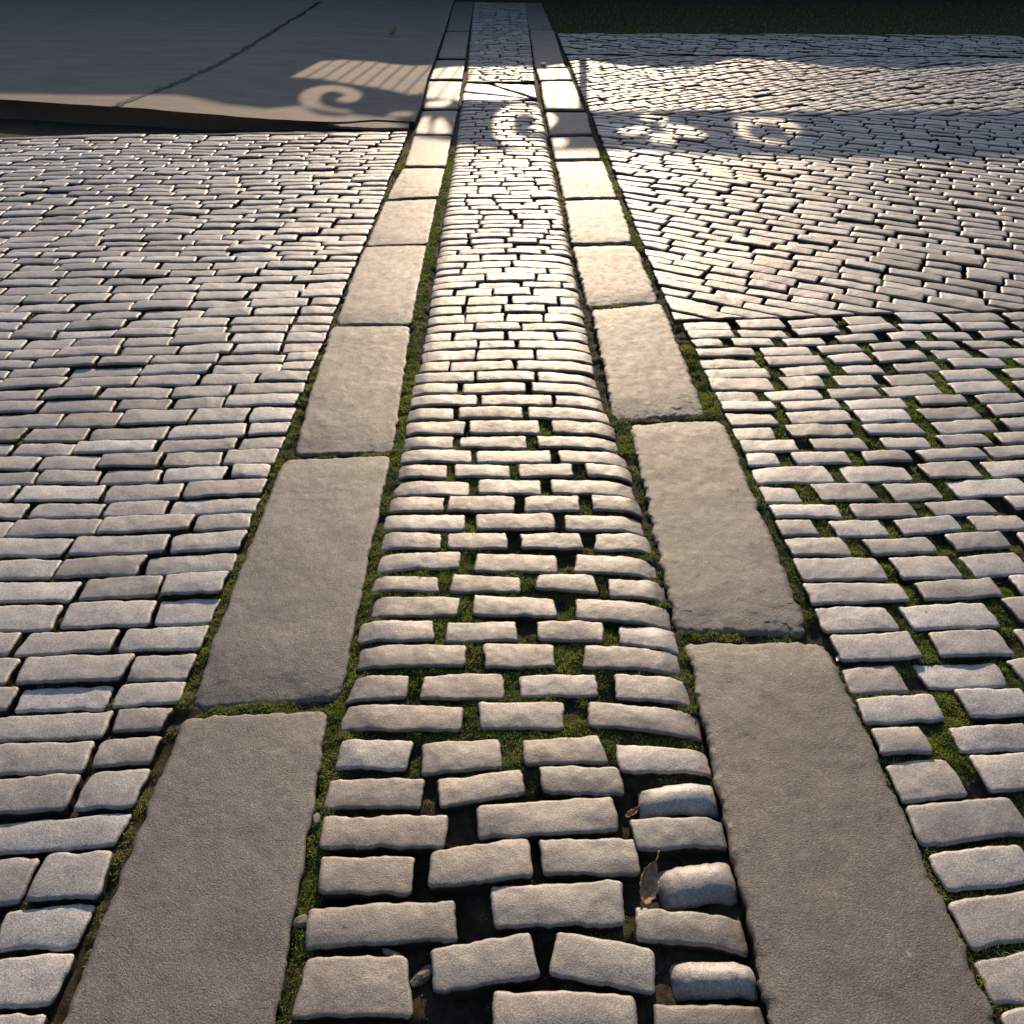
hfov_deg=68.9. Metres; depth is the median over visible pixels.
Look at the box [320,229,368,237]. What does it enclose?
cobblestone
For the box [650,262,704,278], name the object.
cobblestone
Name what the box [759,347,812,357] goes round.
cobblestone
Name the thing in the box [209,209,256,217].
cobblestone
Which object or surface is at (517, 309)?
cobblestone
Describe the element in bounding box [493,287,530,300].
cobblestone
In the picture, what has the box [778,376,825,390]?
cobblestone
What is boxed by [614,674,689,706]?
cobblestone
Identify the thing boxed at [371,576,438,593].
cobblestone
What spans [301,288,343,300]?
cobblestone
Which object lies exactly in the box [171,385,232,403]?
cobblestone
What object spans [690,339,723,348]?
cobblestone
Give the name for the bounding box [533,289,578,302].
cobblestone
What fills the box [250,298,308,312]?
cobblestone
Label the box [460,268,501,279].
cobblestone
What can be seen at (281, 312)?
cobblestone
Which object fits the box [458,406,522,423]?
cobblestone
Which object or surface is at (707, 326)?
cobblestone
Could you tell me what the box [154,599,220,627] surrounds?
cobblestone
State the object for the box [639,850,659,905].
dry leaf
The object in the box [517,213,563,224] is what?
cobblestone
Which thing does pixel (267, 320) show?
cobblestone
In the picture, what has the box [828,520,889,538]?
cobblestone
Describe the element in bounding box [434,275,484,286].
cobblestone
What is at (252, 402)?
cobblestone
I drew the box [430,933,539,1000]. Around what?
cobblestone
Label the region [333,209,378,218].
cobblestone
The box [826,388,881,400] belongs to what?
cobblestone
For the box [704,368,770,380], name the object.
cobblestone
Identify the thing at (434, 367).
cobblestone
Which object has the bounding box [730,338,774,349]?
cobblestone
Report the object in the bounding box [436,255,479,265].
cobblestone
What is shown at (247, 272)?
cobblestone
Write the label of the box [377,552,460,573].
cobblestone
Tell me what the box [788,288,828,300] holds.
cobblestone
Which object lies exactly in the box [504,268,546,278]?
cobblestone
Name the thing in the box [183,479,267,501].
cobblestone
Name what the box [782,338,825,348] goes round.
cobblestone
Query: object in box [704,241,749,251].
cobblestone
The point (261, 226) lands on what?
cobblestone
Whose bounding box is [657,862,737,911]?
cobblestone
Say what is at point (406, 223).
paving slab
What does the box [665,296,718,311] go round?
cobblestone
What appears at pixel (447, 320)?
cobblestone
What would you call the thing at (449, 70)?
paving slab
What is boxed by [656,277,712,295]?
cobblestone
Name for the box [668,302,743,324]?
cobblestone
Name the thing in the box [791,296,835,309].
cobblestone
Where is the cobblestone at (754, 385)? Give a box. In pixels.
[708,377,774,393]
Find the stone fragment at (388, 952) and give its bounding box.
[382,948,399,956]
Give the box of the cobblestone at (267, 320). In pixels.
[230,316,294,327]
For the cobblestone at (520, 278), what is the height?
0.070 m
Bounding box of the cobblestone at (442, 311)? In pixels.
[429,307,461,318]
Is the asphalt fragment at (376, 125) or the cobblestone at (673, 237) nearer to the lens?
the cobblestone at (673, 237)
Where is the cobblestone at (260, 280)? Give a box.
[241,276,292,284]
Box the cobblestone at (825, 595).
[802,583,909,609]
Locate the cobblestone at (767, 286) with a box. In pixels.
[748,279,786,293]
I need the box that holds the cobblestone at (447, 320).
[427,315,464,327]
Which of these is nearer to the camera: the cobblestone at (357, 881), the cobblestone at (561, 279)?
the cobblestone at (357, 881)
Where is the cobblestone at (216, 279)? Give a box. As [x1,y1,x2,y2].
[192,276,240,285]
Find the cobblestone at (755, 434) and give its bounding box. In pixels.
[732,428,775,442]
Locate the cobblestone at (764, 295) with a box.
[745,288,789,301]
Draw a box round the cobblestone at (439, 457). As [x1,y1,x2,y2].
[400,450,471,464]
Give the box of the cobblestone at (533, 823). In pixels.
[476,797,617,846]
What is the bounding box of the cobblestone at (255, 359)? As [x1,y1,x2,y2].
[218,354,285,365]
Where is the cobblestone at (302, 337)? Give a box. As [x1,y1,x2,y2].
[285,332,326,344]
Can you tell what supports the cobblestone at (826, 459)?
on the ground at (471, 927)
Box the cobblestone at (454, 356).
[421,350,475,363]
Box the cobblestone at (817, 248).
[787,242,828,252]
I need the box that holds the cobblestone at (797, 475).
[752,466,834,485]
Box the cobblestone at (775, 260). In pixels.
[754,255,794,268]
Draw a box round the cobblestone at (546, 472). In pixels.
[518,464,573,481]
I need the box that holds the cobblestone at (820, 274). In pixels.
[792,267,839,279]
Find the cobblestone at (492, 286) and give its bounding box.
[478,283,519,292]
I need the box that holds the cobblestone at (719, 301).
[692,292,743,308]
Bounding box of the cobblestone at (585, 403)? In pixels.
[555,396,603,411]
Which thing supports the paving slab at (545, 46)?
on the ground at (471, 927)
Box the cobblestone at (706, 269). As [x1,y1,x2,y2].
[672,259,710,276]
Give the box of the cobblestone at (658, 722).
[587,702,701,742]
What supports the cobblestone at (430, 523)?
on the ground at (471, 927)
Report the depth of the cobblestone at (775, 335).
3.37 m
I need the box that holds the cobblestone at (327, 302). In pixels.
[310,297,340,309]
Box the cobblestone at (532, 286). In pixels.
[522,282,560,293]
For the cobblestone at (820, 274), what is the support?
on the ground at (471, 927)
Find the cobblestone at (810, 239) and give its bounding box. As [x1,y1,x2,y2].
[797,234,833,249]
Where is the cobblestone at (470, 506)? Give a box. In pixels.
[447,496,514,516]
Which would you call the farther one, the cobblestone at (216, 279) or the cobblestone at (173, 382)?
the cobblestone at (216, 279)
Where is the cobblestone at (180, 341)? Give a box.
[169,333,230,347]
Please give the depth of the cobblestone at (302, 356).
3.18 m
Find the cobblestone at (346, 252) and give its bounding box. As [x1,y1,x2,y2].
[315,249,360,259]
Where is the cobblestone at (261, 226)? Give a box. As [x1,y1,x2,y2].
[235,222,284,232]
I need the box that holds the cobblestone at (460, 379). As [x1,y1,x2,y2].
[414,372,474,387]
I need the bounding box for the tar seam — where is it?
[112,2,320,105]
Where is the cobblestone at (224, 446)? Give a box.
[157,438,237,458]
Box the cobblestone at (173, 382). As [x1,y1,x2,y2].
[135,374,200,389]
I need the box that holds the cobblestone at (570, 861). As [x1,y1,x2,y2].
[538,838,640,883]
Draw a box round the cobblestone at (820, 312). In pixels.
[764,299,854,320]
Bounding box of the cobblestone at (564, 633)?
[537,620,603,644]
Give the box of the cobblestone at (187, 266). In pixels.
[160,263,212,270]
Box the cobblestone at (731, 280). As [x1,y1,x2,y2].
[704,274,746,286]
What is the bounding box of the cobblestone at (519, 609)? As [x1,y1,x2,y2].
[472,595,557,623]
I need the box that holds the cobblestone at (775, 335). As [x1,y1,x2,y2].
[737,330,788,340]
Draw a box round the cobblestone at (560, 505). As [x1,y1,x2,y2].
[524,496,579,514]
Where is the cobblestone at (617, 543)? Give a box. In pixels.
[594,533,650,553]
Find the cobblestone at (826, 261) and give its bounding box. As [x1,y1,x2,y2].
[792,255,842,269]
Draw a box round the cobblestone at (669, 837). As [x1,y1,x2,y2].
[629,817,727,858]
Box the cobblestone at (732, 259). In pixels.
[703,253,753,263]
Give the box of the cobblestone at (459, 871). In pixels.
[428,839,532,897]
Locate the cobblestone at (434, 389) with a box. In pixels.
[412,383,457,396]
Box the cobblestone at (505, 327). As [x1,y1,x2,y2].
[475,322,520,335]
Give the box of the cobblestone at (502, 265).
[466,261,510,271]
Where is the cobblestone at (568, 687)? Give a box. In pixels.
[518,674,598,700]
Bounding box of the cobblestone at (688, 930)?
[635,907,747,961]
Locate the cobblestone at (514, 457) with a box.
[476,450,550,464]
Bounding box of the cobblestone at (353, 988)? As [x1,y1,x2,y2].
[291,955,412,1023]
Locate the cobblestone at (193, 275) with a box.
[169,270,215,280]
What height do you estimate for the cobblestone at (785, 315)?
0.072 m
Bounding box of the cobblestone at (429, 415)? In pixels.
[407,408,453,422]
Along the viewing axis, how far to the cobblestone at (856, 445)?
2.67 m
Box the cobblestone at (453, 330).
[426,324,473,336]
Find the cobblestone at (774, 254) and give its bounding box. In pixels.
[752,249,790,259]
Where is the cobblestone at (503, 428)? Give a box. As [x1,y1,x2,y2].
[469,420,539,436]
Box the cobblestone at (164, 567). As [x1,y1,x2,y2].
[145,553,236,580]
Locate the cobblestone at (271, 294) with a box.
[248,291,298,301]
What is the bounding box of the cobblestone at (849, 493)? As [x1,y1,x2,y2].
[810,483,878,503]
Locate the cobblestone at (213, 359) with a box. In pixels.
[150,354,219,367]
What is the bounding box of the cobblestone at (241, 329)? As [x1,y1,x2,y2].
[229,325,288,337]
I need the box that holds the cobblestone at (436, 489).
[394,481,469,497]
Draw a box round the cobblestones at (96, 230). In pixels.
[0,2,1023,1023]
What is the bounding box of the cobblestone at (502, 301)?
[466,296,507,310]
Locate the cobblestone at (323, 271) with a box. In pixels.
[312,267,351,278]
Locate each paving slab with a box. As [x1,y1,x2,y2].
[62,711,326,1023]
[194,456,389,709]
[295,326,409,457]
[337,246,425,326]
[367,199,436,246]
[387,168,444,200]
[404,136,451,168]
[415,111,457,136]
[423,81,461,111]
[429,60,465,81]
[438,32,468,59]
[446,2,473,31]
[525,3,551,30]
[530,30,565,69]
[535,68,571,82]
[540,81,583,112]
[545,112,591,138]
[550,137,600,161]
[554,161,616,200]
[564,200,631,247]
[573,246,656,307]
[591,304,702,420]
[630,421,804,639]
[684,642,994,1023]
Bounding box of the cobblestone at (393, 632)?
[356,620,434,644]
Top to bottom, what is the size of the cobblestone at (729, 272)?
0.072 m
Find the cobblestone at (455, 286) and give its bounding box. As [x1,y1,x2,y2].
[432,282,476,294]
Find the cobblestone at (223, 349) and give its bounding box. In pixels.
[179,343,233,357]
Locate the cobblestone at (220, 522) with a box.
[193,513,252,533]
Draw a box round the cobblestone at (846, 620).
[814,606,898,636]
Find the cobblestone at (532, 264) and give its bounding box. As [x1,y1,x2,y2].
[512,261,573,273]
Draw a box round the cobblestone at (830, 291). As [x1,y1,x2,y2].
[797,282,843,298]
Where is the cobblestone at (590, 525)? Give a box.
[564,515,643,536]
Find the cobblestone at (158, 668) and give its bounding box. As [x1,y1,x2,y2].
[127,654,196,683]
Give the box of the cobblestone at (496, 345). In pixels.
[478,341,514,349]
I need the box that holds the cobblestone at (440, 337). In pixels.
[425,333,451,343]
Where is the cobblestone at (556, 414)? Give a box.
[528,407,609,423]
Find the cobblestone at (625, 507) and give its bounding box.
[591,495,642,519]
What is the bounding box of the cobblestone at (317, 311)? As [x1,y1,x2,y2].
[300,306,336,315]
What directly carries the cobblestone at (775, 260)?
on the ground at (471, 927)
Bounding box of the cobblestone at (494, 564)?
[474,554,557,575]
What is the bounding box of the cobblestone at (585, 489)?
[550,480,634,500]
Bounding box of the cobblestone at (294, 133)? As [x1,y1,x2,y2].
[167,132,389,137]
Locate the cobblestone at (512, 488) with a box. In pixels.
[478,479,540,497]
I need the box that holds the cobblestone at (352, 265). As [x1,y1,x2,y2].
[316,262,355,271]
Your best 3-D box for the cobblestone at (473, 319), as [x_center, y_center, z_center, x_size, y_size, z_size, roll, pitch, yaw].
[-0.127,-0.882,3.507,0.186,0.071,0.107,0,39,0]
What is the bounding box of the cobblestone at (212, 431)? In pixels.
[167,423,247,441]
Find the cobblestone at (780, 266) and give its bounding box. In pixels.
[752,260,791,273]
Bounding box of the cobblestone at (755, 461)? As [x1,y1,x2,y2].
[745,453,780,469]
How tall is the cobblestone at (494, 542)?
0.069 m
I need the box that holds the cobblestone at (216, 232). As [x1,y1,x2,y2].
[193,230,233,236]
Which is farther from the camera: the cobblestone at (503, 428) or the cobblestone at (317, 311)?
the cobblestone at (317, 311)
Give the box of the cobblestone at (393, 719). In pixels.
[341,704,463,735]
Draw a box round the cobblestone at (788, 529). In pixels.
[774,520,819,539]
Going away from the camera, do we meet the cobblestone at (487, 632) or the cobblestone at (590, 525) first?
the cobblestone at (487, 632)
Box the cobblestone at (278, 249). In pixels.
[271,246,324,254]
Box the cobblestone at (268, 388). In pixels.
[233,383,305,396]
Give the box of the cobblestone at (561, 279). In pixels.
[537,274,576,286]
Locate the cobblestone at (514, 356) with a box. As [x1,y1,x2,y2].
[476,350,533,364]
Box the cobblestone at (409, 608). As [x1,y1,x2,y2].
[372,597,459,619]
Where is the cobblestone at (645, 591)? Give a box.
[608,579,665,603]
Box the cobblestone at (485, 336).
[454,332,503,345]
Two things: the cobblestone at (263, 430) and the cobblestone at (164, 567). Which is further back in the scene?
the cobblestone at (263, 430)
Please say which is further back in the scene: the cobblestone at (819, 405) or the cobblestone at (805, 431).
the cobblestone at (819, 405)
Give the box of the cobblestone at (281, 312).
[254,307,299,317]
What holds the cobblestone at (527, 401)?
on the ground at (471, 927)
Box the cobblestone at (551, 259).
[519,255,572,266]
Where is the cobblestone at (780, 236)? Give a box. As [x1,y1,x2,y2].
[749,230,794,244]
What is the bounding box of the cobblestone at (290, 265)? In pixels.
[267,261,315,271]
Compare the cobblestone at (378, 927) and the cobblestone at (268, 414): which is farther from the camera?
the cobblestone at (268, 414)
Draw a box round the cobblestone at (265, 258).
[236,255,281,262]
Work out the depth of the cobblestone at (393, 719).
1.78 m
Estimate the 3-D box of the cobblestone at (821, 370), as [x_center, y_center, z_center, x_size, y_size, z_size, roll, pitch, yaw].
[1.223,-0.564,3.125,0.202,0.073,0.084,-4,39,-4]
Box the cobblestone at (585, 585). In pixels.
[535,574,598,598]
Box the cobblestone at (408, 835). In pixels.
[319,814,447,857]
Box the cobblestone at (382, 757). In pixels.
[335,739,412,775]
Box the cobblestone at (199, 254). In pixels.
[179,251,230,260]
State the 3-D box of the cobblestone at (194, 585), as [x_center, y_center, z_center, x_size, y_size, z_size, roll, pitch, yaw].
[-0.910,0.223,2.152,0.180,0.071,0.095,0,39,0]
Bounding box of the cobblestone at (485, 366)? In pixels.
[450,360,513,375]
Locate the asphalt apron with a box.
[0,0,455,130]
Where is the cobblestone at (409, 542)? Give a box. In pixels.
[381,532,441,551]
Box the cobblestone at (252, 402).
[225,393,298,412]
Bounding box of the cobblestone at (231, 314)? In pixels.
[203,307,252,320]
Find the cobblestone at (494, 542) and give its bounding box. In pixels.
[447,533,507,554]
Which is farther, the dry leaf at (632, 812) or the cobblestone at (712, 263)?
the cobblestone at (712, 263)
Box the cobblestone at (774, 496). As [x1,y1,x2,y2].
[758,487,801,504]
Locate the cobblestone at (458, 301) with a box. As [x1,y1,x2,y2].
[429,296,465,311]
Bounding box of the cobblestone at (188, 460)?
[163,452,223,470]
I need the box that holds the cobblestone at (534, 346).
[518,341,590,354]
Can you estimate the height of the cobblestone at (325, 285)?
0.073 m
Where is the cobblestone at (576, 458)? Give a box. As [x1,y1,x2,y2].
[558,450,626,466]
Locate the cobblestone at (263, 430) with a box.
[248,422,290,437]
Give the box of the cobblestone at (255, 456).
[223,449,278,471]
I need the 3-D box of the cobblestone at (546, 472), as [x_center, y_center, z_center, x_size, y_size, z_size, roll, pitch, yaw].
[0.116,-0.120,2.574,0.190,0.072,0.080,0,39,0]
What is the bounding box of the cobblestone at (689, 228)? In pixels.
[666,222,711,234]
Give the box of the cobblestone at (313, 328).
[289,325,329,334]
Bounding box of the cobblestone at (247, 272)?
[216,268,258,278]
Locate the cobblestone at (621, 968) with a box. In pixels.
[549,932,654,998]
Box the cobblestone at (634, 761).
[616,745,711,779]
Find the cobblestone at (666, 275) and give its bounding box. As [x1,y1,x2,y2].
[653,270,704,285]
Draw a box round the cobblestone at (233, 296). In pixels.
[196,291,248,301]
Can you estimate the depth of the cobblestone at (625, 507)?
2.39 m
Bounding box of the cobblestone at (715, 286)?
[704,280,747,294]
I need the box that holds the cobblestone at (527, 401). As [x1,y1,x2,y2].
[481,395,552,409]
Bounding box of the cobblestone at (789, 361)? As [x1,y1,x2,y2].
[763,355,824,368]
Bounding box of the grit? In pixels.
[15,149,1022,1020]
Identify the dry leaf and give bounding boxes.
[388,24,396,34]
[625,805,639,817]
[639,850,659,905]
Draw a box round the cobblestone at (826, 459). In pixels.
[790,451,851,467]
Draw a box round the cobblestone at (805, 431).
[785,423,853,440]
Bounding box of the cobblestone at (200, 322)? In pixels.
[177,317,229,327]
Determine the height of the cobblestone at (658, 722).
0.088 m
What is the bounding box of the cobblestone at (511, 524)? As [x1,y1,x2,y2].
[475,513,554,535]
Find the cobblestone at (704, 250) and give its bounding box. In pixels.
[671,241,715,254]
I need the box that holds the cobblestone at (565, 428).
[551,420,615,441]
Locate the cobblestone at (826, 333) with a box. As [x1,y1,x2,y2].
[791,327,840,340]
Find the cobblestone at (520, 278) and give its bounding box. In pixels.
[486,273,534,285]
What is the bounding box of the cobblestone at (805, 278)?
[777,270,817,284]
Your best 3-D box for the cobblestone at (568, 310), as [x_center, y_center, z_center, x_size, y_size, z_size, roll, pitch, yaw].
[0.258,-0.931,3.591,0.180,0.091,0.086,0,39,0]
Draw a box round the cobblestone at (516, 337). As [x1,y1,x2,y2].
[507,331,554,345]
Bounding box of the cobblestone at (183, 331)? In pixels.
[175,327,227,335]
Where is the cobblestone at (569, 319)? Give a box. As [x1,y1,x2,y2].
[544,313,584,327]
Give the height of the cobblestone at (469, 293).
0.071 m
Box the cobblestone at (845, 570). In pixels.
[793,557,887,583]
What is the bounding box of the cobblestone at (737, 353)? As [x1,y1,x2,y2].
[695,347,755,358]
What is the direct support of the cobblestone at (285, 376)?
on the ground at (471, 927)
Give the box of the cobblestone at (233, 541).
[170,530,247,556]
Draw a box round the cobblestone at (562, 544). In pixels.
[520,533,583,555]
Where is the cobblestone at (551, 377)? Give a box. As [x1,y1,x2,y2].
[537,372,596,389]
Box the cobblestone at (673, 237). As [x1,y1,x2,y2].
[662,233,704,245]
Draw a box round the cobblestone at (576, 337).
[555,332,587,345]
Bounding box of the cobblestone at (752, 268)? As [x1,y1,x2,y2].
[732,262,776,276]
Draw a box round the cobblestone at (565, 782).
[539,765,623,804]
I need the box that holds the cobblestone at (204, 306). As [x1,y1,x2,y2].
[190,301,250,311]
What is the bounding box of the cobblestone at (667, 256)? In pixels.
[645,249,683,262]
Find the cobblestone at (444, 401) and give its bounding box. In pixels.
[410,395,477,409]
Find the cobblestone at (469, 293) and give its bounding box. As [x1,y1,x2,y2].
[455,288,491,301]
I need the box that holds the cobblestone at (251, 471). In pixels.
[231,464,270,479]
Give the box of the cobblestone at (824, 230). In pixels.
[802,225,849,236]
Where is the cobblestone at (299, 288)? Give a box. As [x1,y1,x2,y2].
[258,284,305,293]
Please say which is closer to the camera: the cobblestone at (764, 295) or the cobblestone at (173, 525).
the cobblestone at (173, 525)
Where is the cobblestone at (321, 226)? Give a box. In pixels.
[283,222,331,233]
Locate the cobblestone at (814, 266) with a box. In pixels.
[797,261,837,272]
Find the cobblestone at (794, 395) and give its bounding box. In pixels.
[763,390,822,403]
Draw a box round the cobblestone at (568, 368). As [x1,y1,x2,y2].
[516,360,593,376]
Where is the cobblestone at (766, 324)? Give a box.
[735,319,785,331]
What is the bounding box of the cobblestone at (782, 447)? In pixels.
[739,440,798,457]
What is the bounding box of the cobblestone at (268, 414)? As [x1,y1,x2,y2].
[249,407,295,424]
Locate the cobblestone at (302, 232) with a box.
[277,227,318,240]
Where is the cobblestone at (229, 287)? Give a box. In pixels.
[199,283,256,294]
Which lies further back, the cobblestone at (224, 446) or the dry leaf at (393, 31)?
the dry leaf at (393, 31)
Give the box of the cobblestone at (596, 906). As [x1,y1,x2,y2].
[490,879,624,934]
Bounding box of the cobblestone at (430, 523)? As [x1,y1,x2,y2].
[383,515,464,532]
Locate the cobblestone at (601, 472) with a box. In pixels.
[585,463,632,484]
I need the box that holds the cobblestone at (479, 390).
[462,382,525,397]
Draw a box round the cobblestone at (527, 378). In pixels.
[476,371,534,387]
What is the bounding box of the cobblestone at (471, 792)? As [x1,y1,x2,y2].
[437,770,524,813]
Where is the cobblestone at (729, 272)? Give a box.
[710,266,749,279]
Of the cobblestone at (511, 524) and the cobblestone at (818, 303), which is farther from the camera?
the cobblestone at (818, 303)
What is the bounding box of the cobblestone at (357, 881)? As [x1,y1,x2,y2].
[318,855,414,904]
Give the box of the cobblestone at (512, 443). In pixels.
[459,436,526,450]
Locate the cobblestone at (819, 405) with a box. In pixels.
[780,399,841,412]
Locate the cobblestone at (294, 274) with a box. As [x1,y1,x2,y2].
[259,270,311,279]
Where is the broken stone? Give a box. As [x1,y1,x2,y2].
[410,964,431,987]
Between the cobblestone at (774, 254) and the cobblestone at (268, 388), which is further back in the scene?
the cobblestone at (774, 254)
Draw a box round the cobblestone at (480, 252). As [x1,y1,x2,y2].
[459,249,504,258]
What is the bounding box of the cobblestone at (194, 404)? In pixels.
[173,397,225,413]
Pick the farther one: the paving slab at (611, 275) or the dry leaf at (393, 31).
the dry leaf at (393, 31)
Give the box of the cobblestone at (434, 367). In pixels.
[419,362,449,373]
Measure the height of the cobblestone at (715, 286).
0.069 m
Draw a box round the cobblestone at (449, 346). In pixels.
[422,340,477,353]
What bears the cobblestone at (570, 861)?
on the ground at (471, 927)
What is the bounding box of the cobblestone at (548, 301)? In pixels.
[512,296,557,309]
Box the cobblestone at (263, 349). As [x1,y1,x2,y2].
[233,343,282,354]
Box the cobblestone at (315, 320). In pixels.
[296,316,332,325]
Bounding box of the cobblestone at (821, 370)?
[779,365,830,376]
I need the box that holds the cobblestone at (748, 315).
[720,307,780,319]
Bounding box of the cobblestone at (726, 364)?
[698,359,760,369]
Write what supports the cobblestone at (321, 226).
on the ground at (471, 927)
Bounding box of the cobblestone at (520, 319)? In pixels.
[506,314,542,327]
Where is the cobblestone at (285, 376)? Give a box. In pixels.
[258,370,309,384]
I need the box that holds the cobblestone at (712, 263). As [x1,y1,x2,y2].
[682,254,732,269]
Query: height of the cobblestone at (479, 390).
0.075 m
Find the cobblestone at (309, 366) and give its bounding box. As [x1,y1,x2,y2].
[281,361,314,371]
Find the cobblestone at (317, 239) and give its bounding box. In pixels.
[299,236,339,244]
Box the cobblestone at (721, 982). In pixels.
[669,962,757,1004]
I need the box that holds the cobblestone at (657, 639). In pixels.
[618,626,678,655]
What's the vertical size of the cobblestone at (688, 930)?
0.093 m
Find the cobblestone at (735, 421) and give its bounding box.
[725,413,778,428]
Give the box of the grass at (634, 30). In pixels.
[474,0,1023,37]
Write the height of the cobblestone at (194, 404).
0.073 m
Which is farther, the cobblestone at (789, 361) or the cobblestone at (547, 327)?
the cobblestone at (547, 327)
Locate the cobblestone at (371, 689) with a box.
[345,675,408,706]
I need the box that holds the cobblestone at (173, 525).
[96,514,195,537]
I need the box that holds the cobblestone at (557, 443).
[537,436,616,451]
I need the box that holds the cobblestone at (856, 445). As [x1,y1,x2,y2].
[808,438,868,453]
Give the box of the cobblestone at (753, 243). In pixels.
[730,236,772,251]
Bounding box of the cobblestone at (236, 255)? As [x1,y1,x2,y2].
[232,252,276,259]
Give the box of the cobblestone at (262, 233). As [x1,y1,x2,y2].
[234,230,275,238]
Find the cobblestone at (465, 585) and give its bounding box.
[449,574,520,595]
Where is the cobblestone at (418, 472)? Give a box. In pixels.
[398,464,447,480]
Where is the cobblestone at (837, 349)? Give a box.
[816,344,862,355]
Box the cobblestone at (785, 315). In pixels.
[743,303,816,322]
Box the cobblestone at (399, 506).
[389,497,444,515]
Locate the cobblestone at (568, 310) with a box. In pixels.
[547,307,584,319]
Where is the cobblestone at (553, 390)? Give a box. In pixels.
[531,382,600,400]
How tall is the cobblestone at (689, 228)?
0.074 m
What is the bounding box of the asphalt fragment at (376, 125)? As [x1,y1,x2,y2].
[328,121,409,129]
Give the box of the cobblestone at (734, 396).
[715,392,759,403]
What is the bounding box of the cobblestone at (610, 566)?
[573,554,656,578]
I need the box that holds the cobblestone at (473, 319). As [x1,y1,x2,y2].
[464,313,504,328]
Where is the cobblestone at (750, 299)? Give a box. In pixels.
[714,291,763,305]
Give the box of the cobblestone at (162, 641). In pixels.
[118,625,208,657]
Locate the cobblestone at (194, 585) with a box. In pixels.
[160,571,229,601]
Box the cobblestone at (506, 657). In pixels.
[482,643,554,671]
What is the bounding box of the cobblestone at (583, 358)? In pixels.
[536,350,592,365]
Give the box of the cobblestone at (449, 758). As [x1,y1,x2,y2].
[421,739,501,779]
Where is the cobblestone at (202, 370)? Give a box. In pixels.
[139,364,212,378]
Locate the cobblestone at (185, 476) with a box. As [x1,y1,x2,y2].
[163,466,228,487]
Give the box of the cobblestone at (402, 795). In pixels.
[324,778,424,813]
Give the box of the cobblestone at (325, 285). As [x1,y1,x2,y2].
[305,282,346,293]
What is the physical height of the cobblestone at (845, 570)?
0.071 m
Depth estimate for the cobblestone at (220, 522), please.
2.34 m
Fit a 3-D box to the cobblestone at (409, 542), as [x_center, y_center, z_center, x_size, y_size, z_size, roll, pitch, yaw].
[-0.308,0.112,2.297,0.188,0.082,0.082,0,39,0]
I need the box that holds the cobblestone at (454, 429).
[406,421,465,438]
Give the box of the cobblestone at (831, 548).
[784,537,851,558]
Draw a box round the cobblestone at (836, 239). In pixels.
[809,233,855,244]
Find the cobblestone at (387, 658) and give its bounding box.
[356,644,466,672]
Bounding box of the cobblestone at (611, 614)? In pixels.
[575,599,670,630]
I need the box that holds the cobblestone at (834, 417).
[785,410,852,424]
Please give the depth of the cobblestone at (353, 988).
1.33 m
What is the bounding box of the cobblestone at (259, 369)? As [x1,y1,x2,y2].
[212,364,282,376]
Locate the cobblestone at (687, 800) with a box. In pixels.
[637,783,718,818]
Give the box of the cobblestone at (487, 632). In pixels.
[445,621,517,643]
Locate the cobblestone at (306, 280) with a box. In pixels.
[294,274,349,286]
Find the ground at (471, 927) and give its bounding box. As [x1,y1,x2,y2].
[0,0,1023,1023]
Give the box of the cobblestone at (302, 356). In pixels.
[285,352,318,363]
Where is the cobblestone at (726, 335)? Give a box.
[687,330,734,341]
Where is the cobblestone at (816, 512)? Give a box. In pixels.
[768,504,841,521]
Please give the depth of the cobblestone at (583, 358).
3.20 m
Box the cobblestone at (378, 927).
[305,900,457,953]
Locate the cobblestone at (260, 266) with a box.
[212,262,267,272]
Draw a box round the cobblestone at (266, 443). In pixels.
[238,437,285,449]
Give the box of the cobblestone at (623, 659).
[582,645,679,674]
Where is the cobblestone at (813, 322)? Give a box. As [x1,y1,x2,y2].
[787,318,838,331]
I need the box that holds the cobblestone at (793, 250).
[774,245,813,257]
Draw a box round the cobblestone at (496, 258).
[481,255,516,266]
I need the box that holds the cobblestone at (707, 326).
[683,322,730,333]
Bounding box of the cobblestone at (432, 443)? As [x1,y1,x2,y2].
[404,437,453,449]
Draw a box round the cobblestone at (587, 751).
[522,735,607,768]
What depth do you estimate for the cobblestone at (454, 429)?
2.75 m
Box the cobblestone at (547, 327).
[522,323,586,335]
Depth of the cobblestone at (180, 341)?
3.30 m
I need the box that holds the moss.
[0,149,1023,1023]
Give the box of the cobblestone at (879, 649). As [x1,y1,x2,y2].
[829,631,921,665]
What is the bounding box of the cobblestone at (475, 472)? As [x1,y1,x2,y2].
[454,464,509,479]
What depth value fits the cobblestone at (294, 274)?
3.94 m
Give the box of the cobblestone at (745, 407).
[720,401,776,414]
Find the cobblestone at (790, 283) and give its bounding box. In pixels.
[749,272,796,290]
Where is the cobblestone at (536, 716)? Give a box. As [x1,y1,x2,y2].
[478,702,564,731]
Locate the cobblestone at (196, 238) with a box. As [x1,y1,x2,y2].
[182,235,222,241]
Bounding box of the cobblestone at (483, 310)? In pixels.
[465,306,501,314]
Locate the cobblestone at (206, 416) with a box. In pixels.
[190,408,250,424]
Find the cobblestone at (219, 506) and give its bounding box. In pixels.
[170,498,260,520]
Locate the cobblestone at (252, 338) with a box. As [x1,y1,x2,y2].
[230,333,284,345]
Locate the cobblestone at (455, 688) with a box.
[420,673,504,703]
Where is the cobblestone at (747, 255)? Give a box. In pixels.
[716,249,754,259]
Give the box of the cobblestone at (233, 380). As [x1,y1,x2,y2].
[200,374,258,387]
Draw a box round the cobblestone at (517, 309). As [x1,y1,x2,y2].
[504,304,544,317]
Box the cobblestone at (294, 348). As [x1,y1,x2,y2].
[283,343,322,356]
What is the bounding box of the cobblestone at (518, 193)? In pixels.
[510,190,557,196]

